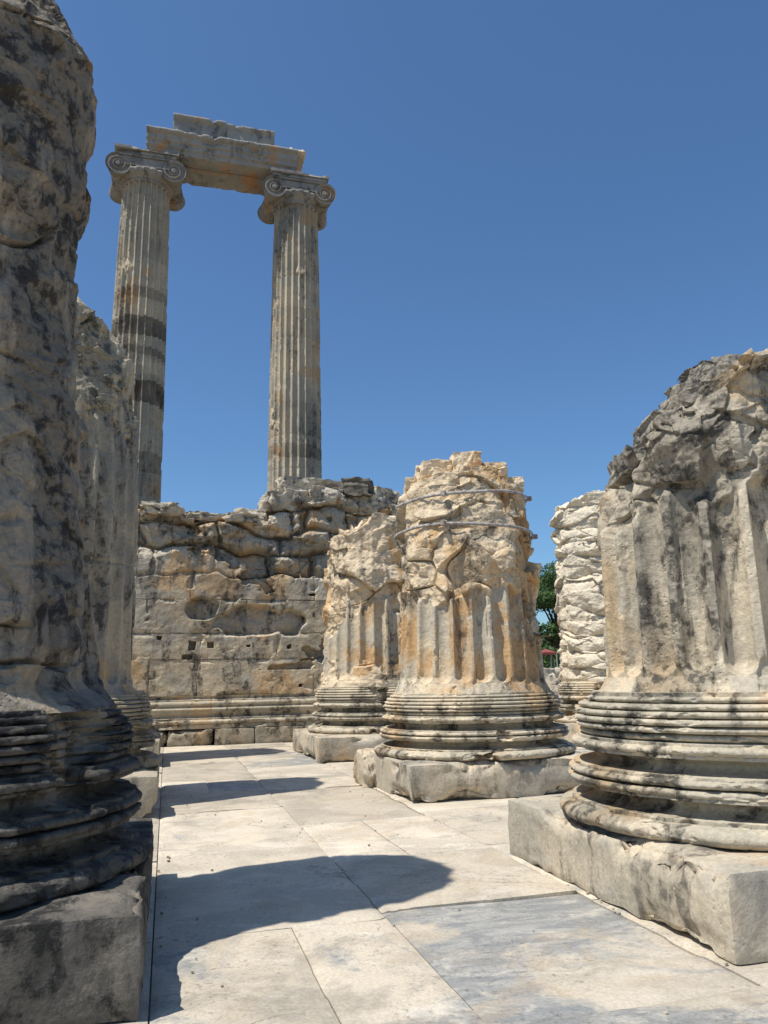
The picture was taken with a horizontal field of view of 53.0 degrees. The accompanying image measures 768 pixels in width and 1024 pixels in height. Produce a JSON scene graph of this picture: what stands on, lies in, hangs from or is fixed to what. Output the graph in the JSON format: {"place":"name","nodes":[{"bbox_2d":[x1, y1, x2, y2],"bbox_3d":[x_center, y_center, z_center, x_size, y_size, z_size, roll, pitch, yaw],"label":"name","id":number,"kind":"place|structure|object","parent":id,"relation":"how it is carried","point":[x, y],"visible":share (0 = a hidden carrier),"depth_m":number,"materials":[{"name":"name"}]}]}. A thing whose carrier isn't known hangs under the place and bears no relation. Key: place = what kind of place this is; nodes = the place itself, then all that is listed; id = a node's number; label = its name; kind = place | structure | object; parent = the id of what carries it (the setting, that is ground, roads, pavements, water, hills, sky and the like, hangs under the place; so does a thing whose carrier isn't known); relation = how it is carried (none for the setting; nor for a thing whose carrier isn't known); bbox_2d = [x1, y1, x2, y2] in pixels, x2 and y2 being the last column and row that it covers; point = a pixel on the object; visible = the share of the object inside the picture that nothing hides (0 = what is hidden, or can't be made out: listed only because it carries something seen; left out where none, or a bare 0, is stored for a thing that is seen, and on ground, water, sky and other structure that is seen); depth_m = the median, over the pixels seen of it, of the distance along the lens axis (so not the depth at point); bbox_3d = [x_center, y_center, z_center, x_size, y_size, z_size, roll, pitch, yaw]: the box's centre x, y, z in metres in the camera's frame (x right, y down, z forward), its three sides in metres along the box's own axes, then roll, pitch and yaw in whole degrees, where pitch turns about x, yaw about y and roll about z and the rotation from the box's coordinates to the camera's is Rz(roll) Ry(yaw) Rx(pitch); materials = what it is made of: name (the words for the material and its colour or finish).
{"place":"outdoors","nodes":[
{"label":"outdoors","id":0,"kind":"place"},
{"bbox_2d":[148,743,254,1023],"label":"paving bed","id":1,"kind":"object","parent":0,"point":[154,917],"depth_m":4.69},
{"bbox_2d":[144,693,321,746],"bbox_3d":[-5.900,4.916,17.851,16.411,1.192,0.808,2,-13,-15],"label":"base moulding","id":2,"kind":"object","parent":1,"relation":"on","point":[180,721],"visible":0.28,"depth_m":18.24,"materials":[{"name":"stone"}]},
{"bbox_2d":[54,0,767,666],"label":"sky","id":3,"kind":"structure","parent":0,"point":[543,215],"materials":[{"name":"blue"}]},
{"bbox_2d":[100,742,767,1023],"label":"paving","id":4,"kind":"structure","parent":0,"point":[301,898],"depth_m":4.58,"materials":[{"name":"stone"}]},
{"bbox_2d":[0,818,153,1023],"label":"plinth","id":5,"kind":"structure","parent":4,"relation":"on","point":[77,957],"depth_m":3.31,"materials":[{"name":"stone"}]},
{"bbox_2d":[0,704,153,912],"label":"column base","id":6,"kind":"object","parent":5,"relation":"on","point":[70,804],"depth_m":3.91,"materials":[{"name":"stone"}]},
{"bbox_2d":[0,0,116,713],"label":"shaft","id":7,"kind":"object","parent":6,"relation":"on","point":[49,659],"visible":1,"depth_m":4.68,"materials":[{"name":"stone"}]},
{"bbox_2d":[121,763,159,817],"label":"plinth","id":8,"kind":"structure","parent":4,"relation":"on","point":[145,781],"depth_m":8.39,"materials":[{"name":"stone"}]},
{"bbox_2d":[109,694,161,770],"bbox_3d":[-4.132,2.698,9.418,2.745,0.870,2.704,2,-13,-15],"label":"column base","id":9,"kind":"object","parent":8,"relation":"on","point":[135,708],"depth_m":9.34,"materials":[{"name":"stone"}]},
{"bbox_2d":[74,297,137,694],"bbox_3d":[-4.199,-0.262,10.085,2.123,5.239,2.116,2,-13,-15],"label":"shaft","id":10,"kind":"object","parent":9,"relation":"on","point":[105,384],"visible":0.5,"depth_m":9.70,"materials":[{"name":"grey stone"}]},
{"bbox_2d":[140,733,160,754],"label":"plinth","id":11,"kind":"structure","parent":4,"relation":"on","point":[155,748],"depth_m":13.39,"materials":[{"name":"stone"}]},
{"bbox_2d":[136,690,157,735],"bbox_3d":[-5.658,3.822,14.448,2.752,0.870,2.744,2,-13,-15],"label":"column base","id":12,"kind":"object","parent":11,"relation":"on","point":[152,731],"depth_m":14.51,"materials":[{"name":"stone"}]},
{"bbox_2d":[133,417,138,467],"bbox_3d":[-5.877,0.621,15.099,2.121,5.710,2.123,2,-13,-15],"label":"shaft","id":13,"kind":"object","parent":12,"relation":"on","point":[136,431],"depth_m":15.71,"materials":[{"name":"grey stone"}]},
{"bbox_2d":[293,728,390,762],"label":"plinth","id":14,"kind":"structure","parent":4,"relation":"on","point":[322,747],"depth_m":13.75,"materials":[{"name":"stone"}]},
{"bbox_2d":[307,686,396,733],"bbox_3d":[-0.182,3.972,15.644,2.752,0.870,2.740,2,-13,-15],"label":"column base","id":15,"kind":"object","parent":14,"relation":"on","point":[353,710],"depth_m":14.61,"materials":[{"name":"stone"}]},
{"bbox_2d":[320,512,404,687],"bbox_3d":[-0.232,1.867,16.139,2.238,3.495,2.318,2,-13,-15],"label":"shaft","id":16,"kind":"object","parent":15,"relation":"on","point":[363,582],"visible":0.67,"depth_m":15.22,"materials":[{"name":"beige stone"}]},
{"bbox_2d":[155,748,727,1014],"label":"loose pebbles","id":17,"kind":"object","parent":4,"relation":"on","point":[587,892],"visible":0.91,"depth_m":4.82,"materials":[{"name":"stone"}]},
{"bbox_2d":[353,748,584,801],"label":"plinth","id":18,"kind":"structure","parent":4,"relation":"on","point":[425,780],"depth_m":9.27,"materials":[{"name":"stone"}]},
{"bbox_2d":[374,690,576,760],"bbox_3d":[1.227,2.893,10.646,2.749,0.800,2.753,2,-13,-15],"label":"column base","id":19,"kind":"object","parent":18,"relation":"on","point":[498,726],"depth_m":9.63,"materials":[{"name":"stone"}]},
{"bbox_2d":[394,465,549,694],"bbox_3d":[1.183,0.998,11.083,2.192,3.131,2.236,2,-13,-15],"label":"shaft","id":20,"kind":"object","parent":19,"relation":"on","point":[467,598],"visible":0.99,"depth_m":10.27,"materials":[{"name":"beige stone"}]},
{"bbox_2d":[403,451,523,493],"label":"broken top blocks","id":21,"kind":"structure","parent":20,"relation":"on","point":[426,469],"depth_m":10.95,"materials":[{"name":"beige stone"}]},
{"bbox_2d":[394,489,537,540],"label":"metal straps","id":22,"kind":"object","parent":20,"relation":"attached to","point":[445,523],"visible":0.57,"depth_m":10.49,"materials":[{"name":"metal"}]},
{"bbox_2d":[553,721,580,742],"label":"plinth","id":23,"kind":"structure","parent":4,"relation":"on","point":[573,728],"depth_m":16.23,"materials":[{"name":"stone"}]},
{"bbox_2d":[553,681,603,722],"bbox_3d":[5.107,4.191,17.140,2.749,0.870,2.748,2,-13,-15],"label":"column base","id":24,"kind":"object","parent":23,"relation":"on","point":[572,694],"depth_m":16.58,"materials":[{"name":"stone"}]},
{"bbox_2d":[548,490,605,681],"bbox_3d":[5.063,1.722,17.687,2.347,4.228,2.290,2,-13,-15],"label":"shaft","id":25,"kind":"object","parent":24,"relation":"on","point":[579,609],"visible":0.47,"depth_m":17.04,"materials":[{"name":"stone"}]},
{"bbox_2d":[508,795,767,964],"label":"plinth","id":26,"kind":"structure","parent":4,"relation":"on","point":[715,899],"depth_m":4.45,"materials":[{"name":"stone"}]},
{"bbox_2d":[560,690,767,851],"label":"column base","id":27,"kind":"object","parent":26,"relation":"on","point":[686,767],"depth_m":4.77,"materials":[{"name":"stone"}]},
{"bbox_2d":[597,348,767,691],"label":"shaft","id":28,"kind":"object","parent":27,"relation":"on","point":[682,533],"visible":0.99,"depth_m":5.24,"materials":[{"name":"grey stone"}]},
{"bbox_2d":[607,350,763,489],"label":"broken ledge blocks","id":29,"kind":"structure","parent":28,"relation":"on","point":[686,391],"depth_m":5.69,"materials":[{"name":"grey stone"}]},
{"bbox_3d":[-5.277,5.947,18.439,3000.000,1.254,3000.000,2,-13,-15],"label":"ground","id":30,"kind":"structure","parent":0,"visible":0},
{"bbox_2d":[105,113,335,516],"bbox_3d":[-5.871,-3.719,27.123,8.260,21.871,2.755,2,-13,-15],"label":"temple colonnade","id":31,"kind":"object","parent":30,"relation":"on","point":[145,191],"visible":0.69,"depth_m":27.53,"materials":[{"name":"stone"}]},
{"bbox_2d":[131,491,391,734],"bbox_3d":[-6.267,2.513,19.519,16.400,6.465,2.735,2,-13,-15],"label":"masonry","id":32,"kind":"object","parent":30,"relation":"on","point":[223,608],"visible":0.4,"depth_m":19.11,"materials":[{"name":"stone"}]},
{"bbox_2d":[138,475,400,524],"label":"fallen capping stones","id":33,"kind":"object","parent":32,"relation":"on","point":[328,492],"visible":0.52,"depth_m":20.18,"materials":[{"name":"grey stone"}]},
{"bbox_2d":[536,560,560,649],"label":"broadleaf tree","id":34,"kind":"object","parent":30,"relation":"on","point":[546,599],"visible":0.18,"depth_m":56.92,"materials":[{"name":"green plant"}]},
{"bbox_2d":[536,618,560,667],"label":"distant tree row","id":35,"kind":"object","parent":30,"relation":"on","point":[546,661],"visible":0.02,"depth_m":91.53,"materials":[{"name":"green plant"}]},
{"bbox_2d":[542,649,557,667],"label":"red canopy stall","id":36,"kind":"object","parent":30,"relation":"on","point":[547,652],"visible":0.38,"depth_m":49.49,"materials":[{"name":"fabric"}]},
{"bbox_2d":[544,667,562,711],"bbox_3d":[9.254,7.974,34.680,16.190,2.010,25.691,2,-13,-15],"label":"heap of fallen blocks","id":37,"kind":"object","parent":30,"relation":"on","point":[553,680],"visible":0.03,"depth_m":28.85,"materials":[{"name":"stone"}]}
]}

